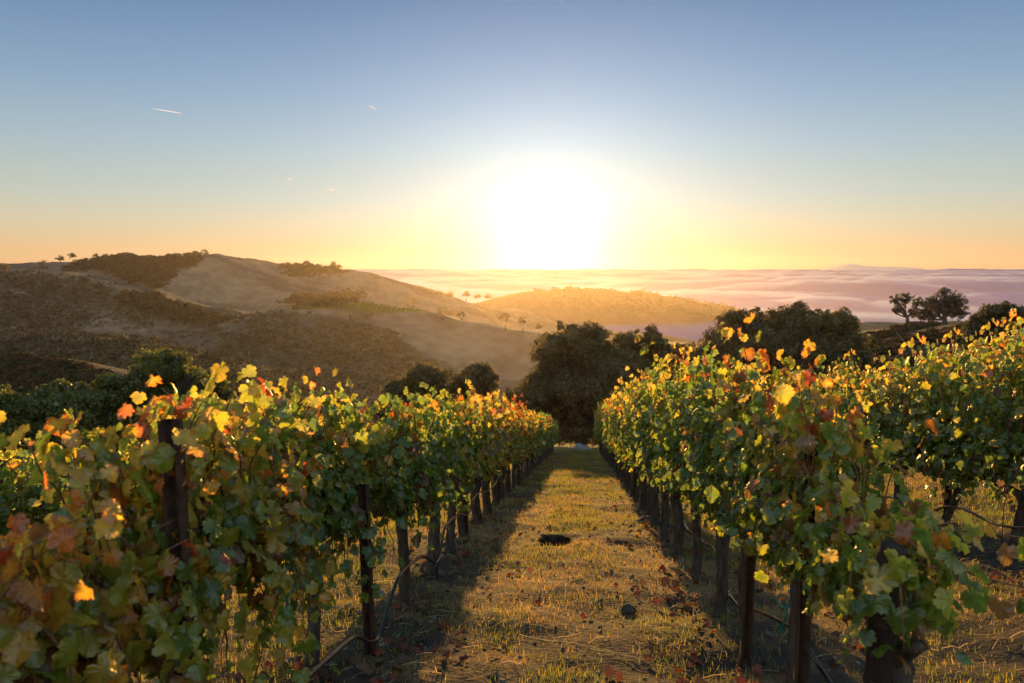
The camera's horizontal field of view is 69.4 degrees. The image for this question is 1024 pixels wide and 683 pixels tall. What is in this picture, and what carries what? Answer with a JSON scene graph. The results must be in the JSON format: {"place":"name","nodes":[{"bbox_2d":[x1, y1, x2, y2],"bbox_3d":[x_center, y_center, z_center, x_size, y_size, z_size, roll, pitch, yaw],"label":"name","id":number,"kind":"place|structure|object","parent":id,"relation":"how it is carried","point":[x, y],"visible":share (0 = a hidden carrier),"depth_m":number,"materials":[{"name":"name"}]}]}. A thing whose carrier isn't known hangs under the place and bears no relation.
{"place":"outdoors","nodes":[
{"label":"outdoors","id":0,"kind":"place"},
{"bbox_2d":[0,254,1023,682],"bbox_3d":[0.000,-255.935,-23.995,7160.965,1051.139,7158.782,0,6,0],"label":"ground","id":1,"kind":"structure","parent":0,"point":[220,284],"depth_m":7.45,"materials":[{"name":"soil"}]},
{"bbox_2d":[0,452,21,548],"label":"grapevine","id":2,"kind":"object","parent":1,"relation":"on","point":[4,473],"visible":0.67,"depth_m":5.14,"materials":[{"name":"green plant"}]},
{"bbox_2d":[0,382,50,507],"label":"oak tree","id":3,"kind":"object","parent":1,"relation":"on","point":[17,408],"visible":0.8,"depth_m":35.43,"materials":[{"name":"green plant"}]},
{"bbox_2d":[0,438,101,553],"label":"grapevine","id":4,"kind":"object","parent":1,"relation":"on","point":[30,505],"visible":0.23,"depth_m":5.36,"materials":[{"name":"green plant"}]},
{"bbox_2d":[22,377,114,484],"bbox_3d":[-22.945,5.627,38.019,4.275,7.551,5.079,0,6,0],"label":"oak tree","id":5,"kind":"object","parent":1,"relation":"on","point":[60,395],"visible":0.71,"depth_m":37.35,"materials":[{"name":"green plant"}]},
{"bbox_2d":[0,512,232,682],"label":"grapevine","id":6,"kind":"object","parent":1,"relation":"on","point":[65,621],"visible":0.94,"depth_m":1.87,"materials":[{"name":"green plant"}]},
{"bbox_2d":[84,372,151,451],"bbox_3d":[-21.715,5.490,40.202,4.432,7.866,4.231,0,6,0],"label":"oak tree","id":7,"kind":"object","parent":1,"relation":"on","point":[114,391],"visible":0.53,"depth_m":39.39,"materials":[{"name":"green plant"}]},
{"bbox_2d":[116,436,145,516],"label":"grapevine","id":8,"kind":"object","parent":1,"relation":"on","point":[131,510],"visible":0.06,"depth_m":6.63,"materials":[{"name":"green plant"}]},
{"bbox_2d":[0,362,339,682],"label":"grapevine","id":9,"kind":"object","parent":1,"relation":"on","point":[244,524],"visible":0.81,"depth_m":2.47,"materials":[{"name":"green plant"}]},
{"bbox_2d":[121,347,220,437],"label":"oak tree","id":10,"kind":"object","parent":1,"relation":"on","point":[168,368],"visible":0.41,"depth_m":41.11,"materials":[{"name":"green plant"}]},
{"bbox_2d":[157,419,197,675],"bbox_3d":[-1.026,1.079,2.336,0.078,1.691,0.056,0,6,6],"label":"trellis post","id":11,"kind":"object","parent":1,"relation":"on","point":[174,501],"visible":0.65,"depth_m":2.27,"materials":[{"name":"wood"}]},
{"bbox_2d":[0,472,362,550],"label":"trellis wire","id":12,"kind":"object","parent":1,"relation":"on","point":[85,532],"depth_m":2.05,"materials":[{"name":"grey metal"}]},
{"bbox_2d":[194,368,236,410],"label":"oak tree","id":13,"kind":"object","parent":1,"relation":"on","point":[221,390],"visible":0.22,"depth_m":44.70,"materials":[{"name":"green plant"}]},
{"bbox_2d":[0,268,462,420],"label":"hillside scrub","id":14,"kind":"object","parent":1,"relation":"on","point":[56,342],"visible":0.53,"depth_m":686.54,"materials":[{"name":"green plant"}]},
{"bbox_2d":[236,367,407,668],"bbox_3d":[-1.104,0.978,4.071,0.803,1.762,1.673,1,6,5],"label":"grapevine","id":15,"kind":"object","parent":1,"relation":"on","point":[334,508],"visible":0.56,"depth_m":3.98,"materials":[{"name":"green plant"}]},
{"bbox_2d":[336,303,360,320],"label":"oak tree","id":16,"kind":"object","parent":1,"relation":"on","point":[349,311],"visible":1,"depth_m":772.63,"materials":[{"name":"green plant"}]},
{"bbox_2d":[281,301,427,312],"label":"vineyard foliage","id":17,"kind":"object","parent":1,"relation":"on","point":[378,309],"visible":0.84,"depth_m":806.69,"materials":[{"name":"green plant"}]},
{"bbox_2d":[357,484,375,655],"bbox_3d":[-0.851,1.452,4.362,0.077,1.246,0.055,0,6,14],"label":"trellis post","id":18,"kind":"object","parent":1,"relation":"on","point":[364,495],"visible":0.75,"depth_m":4.35,"materials":[{"name":"wood"}]},
{"bbox_2d":[61,251,735,324],"bbox_3d":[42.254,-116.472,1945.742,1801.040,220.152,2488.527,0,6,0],"label":"hill woods","id":19,"kind":"object","parent":1,"relation":"on","point":[148,272],"visible":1,"depth_m":1374.41,"materials":[{"name":"green plant"}]},
{"bbox_2d":[337,382,462,609],"bbox_3d":[-0.778,1.127,5.339,0.686,1.780,1.853,1,6,5],"label":"grapevine","id":20,"kind":"object","parent":1,"relation":"on","point":[405,475],"visible":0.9,"depth_m":5.09,"materials":[{"name":"green plant"}]},
{"bbox_2d":[371,361,458,424],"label":"oak tree","id":21,"kind":"object","parent":1,"relation":"on","point":[430,375],"visible":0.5,"depth_m":55.54,"materials":[{"name":"green plant"}]},
{"bbox_2d":[308,445,552,679],"bbox_3d":[0.560,3.371,20.598,0.153,7.256,34.891,0,6,5],"label":"drip hose","id":22,"kind":"object","parent":1,"relation":"on","point":[327,659],"visible":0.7,"depth_m":4.68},
{"bbox_2d":[389,398,472,577],"bbox_3d":[-0.735,1.328,6.466,0.719,1.731,1.755,1,6,5],"label":"grapevine","id":23,"kind":"object","parent":1,"relation":"on","point":[442,424],"visible":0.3,"depth_m":6.51,"materials":[{"name":"green plant"}]},
{"bbox_2d":[409,381,482,554],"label":"grapevine","id":24,"kind":"object","parent":1,"relation":"on","point":[465,461],"visible":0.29,"depth_m":7.66,"materials":[{"name":"green plant"}]},
{"bbox_2d":[426,375,496,536],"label":"grapevine","id":25,"kind":"object","parent":1,"relation":"on","point":[478,457],"visible":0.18,"depth_m":8.87,"materials":[{"name":"green plant"}]},
{"bbox_2d":[464,491,468,534],"bbox_3d":[-0.571,1.909,9.184,0.078,1.531,0.055,0,5,3],"label":"trellis post","id":26,"kind":"object","parent":1,"relation":"on","point":[466,520],"visible":0.03,"depth_m":9.21,"materials":[{"name":"wood"}]},
{"bbox_2d":[446,361,500,407],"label":"oak tree","id":27,"kind":"object","parent":1,"relation":"on","point":[482,377],"visible":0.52,"depth_m":53.97,"materials":[{"name":"green plant"}]},
{"bbox_2d":[453,398,504,524],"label":"grapevine","id":28,"kind":"object","parent":1,"relation":"on","point":[491,462],"visible":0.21,"depth_m":9.93,"materials":[{"name":"green plant"}]},
{"bbox_2d":[469,394,512,515],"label":"grapevine","id":29,"kind":"object","parent":1,"relation":"on","point":[499,456],"visible":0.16,"depth_m":11.06,"materials":[{"name":"green plant"}]},
{"bbox_2d":[474,390,515,504],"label":"grapevine","id":30,"kind":"object","parent":1,"relation":"on","point":[495,492],"visible":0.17,"depth_m":12.19,"materials":[{"name":"green plant"}]},
{"bbox_2d":[501,395,520,499],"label":"grapevine","id":31,"kind":"object","parent":1,"relation":"on","point":[513,452],"visible":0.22,"depth_m":13.34,"materials":[{"name":"green plant"}]},
{"bbox_2d":[0,320,1023,394],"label":"knoll brush","id":32,"kind":"object","parent":1,"relation":"on","point":[22,373],"visible":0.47,"depth_m":109.65,"materials":[{"name":"green plant"}]},
{"bbox_2d":[504,412,527,492],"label":"grapevine","id":33,"kind":"object","parent":1,"relation":"on","point":[507,484],"visible":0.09,"depth_m":14.46,"materials":[{"name":"green plant"}]},
{"bbox_2d":[505,393,528,488],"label":"grapevine","id":34,"kind":"object","parent":1,"relation":"on","point":[524,417],"visible":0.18,"depth_m":15.63,"materials":[{"name":"green plant"}]},
{"bbox_2d":[515,416,532,484],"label":"grapevine","id":35,"kind":"object","parent":1,"relation":"on","point":[517,474],"visible":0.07,"depth_m":16.71,"materials":[{"name":"green plant"}]},
{"bbox_2d":[500,387,549,415],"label":"oak bush","id":36,"kind":"object","parent":1,"relation":"on","point":[536,399],"visible":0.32,"depth_m":55.88,"materials":[{"name":"green plant"}]},
{"bbox_2d":[517,409,539,478],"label":"grapevine","id":37,"kind":"object","parent":1,"relation":"on","point":[533,447],"visible":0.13,"depth_m":19.01,"materials":[{"name":"green plant"}]},
{"bbox_2d":[520,411,536,481],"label":"grapevine","id":38,"kind":"object","parent":1,"relation":"on","point":[530,421],"visible":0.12,"depth_m":17.94,"materials":[{"name":"green plant"}]},
{"bbox_2d":[526,409,541,474],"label":"grapevine","id":39,"kind":"object","parent":1,"relation":"on","point":[538,416],"visible":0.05,"depth_m":20.20,"materials":[{"name":"green plant"}]},
{"bbox_2d":[529,415,544,472],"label":"grapevine","id":40,"kind":"object","parent":1,"relation":"on","point":[541,428],"visible":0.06,"depth_m":21.27,"materials":[{"name":"green plant"}]},
{"bbox_2d":[533,413,546,469],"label":"grapevine","id":41,"kind":"object","parent":1,"relation":"on","point":[543,441],"visible":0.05,"depth_m":22.35,"materials":[{"name":"green plant"}]},
{"bbox_2d":[529,412,551,468],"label":"grapevine","id":42,"kind":"object","parent":1,"relation":"on","point":[543,438],"visible":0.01,"depth_m":23.59,"materials":[{"name":"green plant"}]},
{"bbox_2d":[537,422,548,465],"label":"grapevine","id":43,"kind":"object","parent":1,"relation":"on","point":[545,439],"visible":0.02,"depth_m":24.69,"materials":[{"name":"green plant"}]},
{"bbox_2d":[539,413,549,463],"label":"grapevine","id":44,"kind":"object","parent":1,"relation":"on","point":[548,425],"visible":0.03,"depth_m":25.64,"materials":[{"name":"green plant"}]},
{"bbox_2d":[542,413,553,461],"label":"grapevine","id":45,"kind":"object","parent":1,"relation":"on","point":[550,422],"visible":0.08,"depth_m":27.96,"materials":[{"name":"green plant"}]},
{"bbox_2d":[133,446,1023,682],"bbox_3d":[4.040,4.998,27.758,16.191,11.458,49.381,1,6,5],"label":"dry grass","id":46,"kind":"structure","parent":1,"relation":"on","point":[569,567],"depth_m":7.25,"materials":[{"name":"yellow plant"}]},
{"bbox_2d":[572,443,589,450],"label":"rock","id":47,"kind":"object","parent":1,"relation":"on","point":[578,446],"visible":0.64,"depth_m":41.40,"materials":[{"name":"stone"}]},
{"bbox_2d":[516,320,646,447],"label":"oak tree","id":48,"kind":"object","parent":1,"relation":"on","point":[578,373],"visible":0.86,"depth_m":56.72,"materials":[{"name":"green plant"}]},
{"bbox_2d":[142,469,1023,682],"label":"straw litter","id":49,"kind":"object","parent":1,"relation":"on","point":[597,610],"visible":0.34,"depth_m":5.24,"materials":[{"name":"beige plant"}]},
{"bbox_2d":[520,635,645,659],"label":"straw stalk","id":50,"kind":"object","parent":1,"relation":"on","point":[580,644],"visible":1,"depth_m":4.64,"materials":[{"name":"beige plant"}]},
{"bbox_2d":[146,462,1021,682],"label":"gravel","id":51,"kind":"structure","parent":1,"relation":"on","point":[764,662],"depth_m":5.30,"materials":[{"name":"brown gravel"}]},
{"bbox_2d":[595,402,607,461],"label":"grapevine","id":52,"kind":"object","parent":1,"relation":"on","point":[600,435],"visible":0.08,"depth_m":28.30,"materials":[{"name":"green plant"}]},
{"bbox_2d":[600,398,612,467],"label":"grapevine","id":53,"kind":"object","parent":1,"relation":"on","point":[603,414],"visible":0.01,"depth_m":23.75,"materials":[{"name":"green plant"}]},
{"bbox_2d":[603,399,614,470],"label":"grapevine","id":54,"kind":"object","parent":1,"relation":"on","point":[606,422],"visible":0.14,"depth_m":22.56,"materials":[{"name":"green plant"}]},
{"bbox_2d":[605,395,618,477],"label":"grapevine","id":55,"kind":"object","parent":1,"relation":"on","point":[608,445],"visible":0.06,"depth_m":20.32,"materials":[{"name":"green plant"}]},
{"bbox_2d":[603,389,626,480],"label":"grapevine","id":56,"kind":"object","parent":1,"relation":"on","point":[611,430],"visible":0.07,"depth_m":19.03,"materials":[{"name":"green plant"}]},
{"bbox_2d":[607,380,631,483],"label":"grapevine","id":57,"kind":"object","parent":1,"relation":"on","point":[622,463],"visible":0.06,"depth_m":17.90,"materials":[{"name":"green plant"}]},
{"bbox_2d":[613,376,630,491],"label":"grapevine","id":58,"kind":"object","parent":1,"relation":"on","point":[628,480],"visible":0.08,"depth_m":15.68,"materials":[{"name":"green plant"}]},
{"bbox_2d":[607,377,638,488],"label":"grapevine","id":59,"kind":"object","parent":1,"relation":"on","point":[615,411],"visible":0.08,"depth_m":16.73,"materials":[{"name":"green plant"}]},
{"bbox_2d":[614,386,633,496],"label":"grapevine","id":60,"kind":"object","parent":1,"relation":"on","point":[622,431],"visible":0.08,"depth_m":14.63,"materials":[{"name":"green plant"}]},
{"bbox_2d":[232,454,1023,682],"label":"fallen leaves","id":61,"kind":"object","parent":1,"relation":"on","point":[780,674],"visible":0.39,"depth_m":4.96,"materials":[{"name":"brown plant"}]},
{"bbox_2d":[620,603,637,613],"bbox_3d":[0.883,2.046,5.632,0.150,0.087,0.112,-3,6,-26],"label":"soil clod","id":62,"kind":"object","parent":1,"relation":"on","point":[627,608],"visible":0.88,"depth_m":5.60,"materials":[{"name":"grey soil"}]},
{"bbox_2d":[618,392,640,502],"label":"grapevine","id":63,"kind":"object","parent":1,"relation":"on","point":[626,447],"visible":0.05,"depth_m":13.50,"materials":[{"name":"green plant"}]},
{"bbox_2d":[616,383,648,511],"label":"grapevine","id":64,"kind":"object","parent":1,"relation":"on","point":[643,484],"visible":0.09,"depth_m":12.18,"materials":[{"name":"green plant"}]},
{"bbox_2d":[634,468,636,499],"bbox_3d":[2.317,2.483,13.856,0.077,1.602,0.055,1,6,10],"label":"trellis post","id":65,"kind":"object","parent":1,"relation":"on","point":[635,476],"visible":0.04,"depth_m":13.86,"materials":[{"name":"wood"}]},
{"bbox_2d":[624,366,665,515],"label":"grapevine","id":66,"kind":"object","parent":1,"relation":"on","point":[634,442],"visible":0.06,"depth_m":11.20,"materials":[{"name":"green plant"}]},
{"bbox_2d":[611,323,682,382],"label":"oak tree","id":67,"kind":"object","parent":1,"relation":"on","point":[626,342],"visible":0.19,"depth_m":60.00,"materials":[{"name":"green plant"}]},
{"bbox_2d":[637,515,660,523],"bbox_3d":[1.975,2.598,10.659,0.324,0.168,0.300,-2,6,-19],"label":"soil clod","id":68,"kind":"object","parent":1,"relation":"on","point":[647,517],"visible":0.31,"depth_m":10.63,"materials":[{"name":"brown soil"}]},
{"bbox_2d":[636,354,670,543],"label":"grapevine","id":69,"kind":"object","parent":1,"relation":"on","point":[665,496],"visible":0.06,"depth_m":8.93,"materials":[{"name":"green plant"}]},
{"bbox_2d":[629,370,680,527],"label":"grapevine","id":70,"kind":"object","parent":1,"relation":"on","point":[638,418],"visible":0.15,"depth_m":10.06,"materials":[{"name":"green plant"}]},
{"bbox_2d":[645,352,706,558],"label":"grapevine","id":71,"kind":"object","parent":1,"relation":"on","point":[654,409],"visible":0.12,"depth_m":7.66,"materials":[{"name":"green plant"}]},
{"bbox_2d":[664,341,708,379],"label":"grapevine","id":72,"kind":"object","parent":1,"relation":"on","point":[677,345],"visible":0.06,"depth_m":75.12,"materials":[{"name":"green plant"}]},
{"bbox_2d":[634,322,759,578],"bbox_3d":[1.609,1.022,6.594,1.059,2.388,1.488,1,6,5],"label":"grapevine","id":73,"kind":"object","parent":1,"relation":"on","point":[674,388],"visible":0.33,"depth_m":6.57,"materials":[{"name":"green plant"}]},
{"bbox_2d":[665,359,760,617],"bbox_3d":[1.572,1.122,5.427,0.864,2.044,1.568,1,6,5],"label":"grapevine","id":74,"kind":"object","parent":1,"relation":"on","point":[696,458],"visible":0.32,"depth_m":5.39,"materials":[{"name":"green plant"}]},
{"bbox_2d":[631,472,833,682],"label":"drip hose","id":75,"kind":"object","parent":1,"relation":"on","point":[822,670],"visible":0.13,"depth_m":4.19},
{"bbox_2d":[691,306,797,392],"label":"oak tree","id":76,"kind":"object","parent":1,"relation":"on","point":[732,346],"visible":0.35,"depth_m":67.66,"materials":[{"name":"green plant"}]},
{"bbox_2d":[739,478,755,669],"bbox_3d":[1.389,1.415,4.345,0.078,1.602,0.056,0,7,0],"label":"trellis post","id":77,"kind":"object","parent":1,"relation":"on","point":[748,589],"visible":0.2,"depth_m":4.35,"materials":[{"name":"wood"}]},
{"bbox_2d":[689,312,854,655],"bbox_3d":[1.476,0.901,4.483,0.734,2.189,1.706,1,6,5],"label":"grapevine","id":78,"kind":"object","parent":1,"relation":"on","point":[729,405],"visible":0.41,"depth_m":4.25,"materials":[{"name":"green plant"}]},
{"bbox_2d":[793,449,817,682],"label":"trellis post","id":79,"kind":"object","parent":1,"relation":"on","point":[802,649],"visible":0.3,"depth_m":3.24,"materials":[{"name":"wood"}]},
{"bbox_2d":[789,358,829,434],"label":"grapevine","id":80,"kind":"object","parent":1,"relation":"on","point":[795,382],"visible":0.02,"depth_m":12.04,"materials":[{"name":"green plant"}]},
{"bbox_2d":[764,300,861,384],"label":"oak tree","id":81,"kind":"object","parent":1,"relation":"on","point":[795,323],"visible":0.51,"depth_m":67.63,"materials":[{"name":"green plant"}]},
{"bbox_2d":[715,369,937,682],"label":"grapevine","id":82,"kind":"object","parent":1,"relation":"on","point":[780,471],"visible":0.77,"depth_m":3.11,"materials":[{"name":"green plant"}]},
{"bbox_2d":[776,594,789,633],"bbox_3d":[1.316,1.327,3.589,0.067,0.184,0.068,0,6,0],"label":"tie tape","id":83,"kind":"object","parent":82,"relation":"attached to","point":[785,607],"visible":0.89,"depth_m":3.59,"materials":[{"name":"green plastic"}]},
{"bbox_2d":[800,372,861,439],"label":"grapevine","id":84,"kind":"object","parent":1,"relation":"on","point":[823,389],"visible":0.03,"depth_m":11.02,"materials":[{"name":"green plant"}]},
{"bbox_2d":[826,348,858,400],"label":"grapevine","id":85,"kind":"object","parent":1,"relation":"on","point":[841,369],"visible":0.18,"depth_m":17.52,"materials":[{"name":"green plant"}]},
{"bbox_2d":[810,306,875,382],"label":"oak tree","id":86,"kind":"object","parent":1,"relation":"on","point":[847,337],"visible":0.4,"depth_m":68.27,"materials":[{"name":"green plant"}]},
{"bbox_2d":[824,376,884,485],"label":"grapevine","id":87,"kind":"object","parent":1,"relation":"on","point":[848,405],"visible":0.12,"depth_m":9.63,"materials":[{"name":"green plant"}]},
{"bbox_2d":[840,366,874,397],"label":"grapevine","id":88,"kind":"object","parent":1,"relation":"on","point":[857,380],"visible":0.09,"depth_m":16.51,"materials":[{"name":"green plant"}]},
{"bbox_2d":[859,366,900,407],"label":"grapevine","id":89,"kind":"object","parent":1,"relation":"on","point":[872,376],"visible":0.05,"depth_m":15.40,"materials":[{"name":"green plant"}]},
{"bbox_2d":[862,540,907,682],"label":"end post","id":90,"kind":"object","parent":1,"relation":"on","point":[878,670],"visible":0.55,"depth_m":2.20,"materials":[{"name":"brown wood"}]},
{"bbox_2d":[850,332,936,519],"bbox_3d":[4.437,1.107,8.661,0.773,2.446,1.481,1,6,5],"label":"grapevine","id":91,"kind":"object","parent":1,"relation":"on","point":[893,425],"visible":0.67,"depth_m":8.43,"materials":[{"name":"green plant"}]},
{"bbox_2d":[784,431,1023,682],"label":"grapevine","id":92,"kind":"object","parent":1,"relation":"on","point":[861,590],"visible":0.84,"depth_m":2.30,"materials":[{"name":"green plant"}]},
{"bbox_2d":[889,292,923,322],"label":"oak tree","id":93,"kind":"object","parent":1,"relation":"on","point":[897,309],"visible":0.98,"depth_m":123.29,"materials":[{"name":"green plant"}]},
{"bbox_2d":[916,300,941,321],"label":"oak tree","id":94,"kind":"object","parent":1,"relation":"on","point":[920,317],"visible":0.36,"depth_m":123.80,"materials":[{"name":"green plant"}]},
{"bbox_2d":[916,326,967,406],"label":"grapevine","id":95,"kind":"object","parent":1,"relation":"on","point":[945,356],"visible":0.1,"depth_m":12.65,"materials":[{"name":"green plant"}]},
{"bbox_2d":[921,286,971,324],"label":"oak tree","id":96,"kind":"object","parent":1,"relation":"on","point":[945,305],"visible":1,"depth_m":118.57,"materials":[{"name":"green plant"}]},
{"bbox_2d":[943,421,953,526],"bbox_3d":[4.375,1.470,7.418,0.078,1.780,0.056,1,5,13],"label":"trellis post","id":97,"kind":"object","parent":1,"relation":"on","point":[948,491],"visible":0.03,"depth_m":7.42,"materials":[{"name":"wood"}]},
{"bbox_2d":[886,496,1023,528],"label":"drip hose","id":98,"kind":"object","parent":1,"relation":"on","point":[978,516],"visible":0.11,"depth_m":6.78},
{"bbox_2d":[897,345,1016,528],"bbox_3d":[4.394,1.106,7.470,0.708,2.118,1.636,1,6,5],"label":"grapevine","id":99,"kind":"object","parent":1,"relation":"on","point":[931,449],"visible":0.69,"depth_m":7.33,"materials":[{"name":"green plant"}]},
{"bbox_2d":[941,318,1007,424],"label":"grapevine","id":100,"kind":"object","parent":1,"relation":"on","point":[976,350],"visible":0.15,"depth_m":11.53,"materials":[{"name":"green plant"}]},
{"bbox_2d":[942,317,1023,570],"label":"grapevine","id":101,"kind":"object","parent":1,"relation":"on","point":[1000,452],"visible":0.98,"depth_m":6.30,"materials":[{"name":"green plant"}]},
{"bbox_2d":[955,300,1023,339],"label":"oak tree","id":102,"kind":"object","parent":1,"relation":"on","point":[977,321],"visible":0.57,"depth_m":73.15,"materials":[{"name":"green plant"}]},
{"bbox_2d":[981,307,1023,428],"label":"grapevine","id":103,"kind":"object","parent":1,"relation":"on","point":[1012,312],"visible":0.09,"depth_m":10.38,"materials":[{"name":"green plant"}]},
{"bbox_2d":[0,0,1023,322],"label":"sky","id":104,"kind":"structure","parent":0,"point":[729,152],"materials":[{"name":"blue"}]},
{"bbox_2d":[820,264,924,270],"bbox_3d":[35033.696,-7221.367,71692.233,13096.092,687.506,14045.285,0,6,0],"label":"mountain","id":105,"kind":"structure","parent":0,"point":[849,267],"depth_m":68934.89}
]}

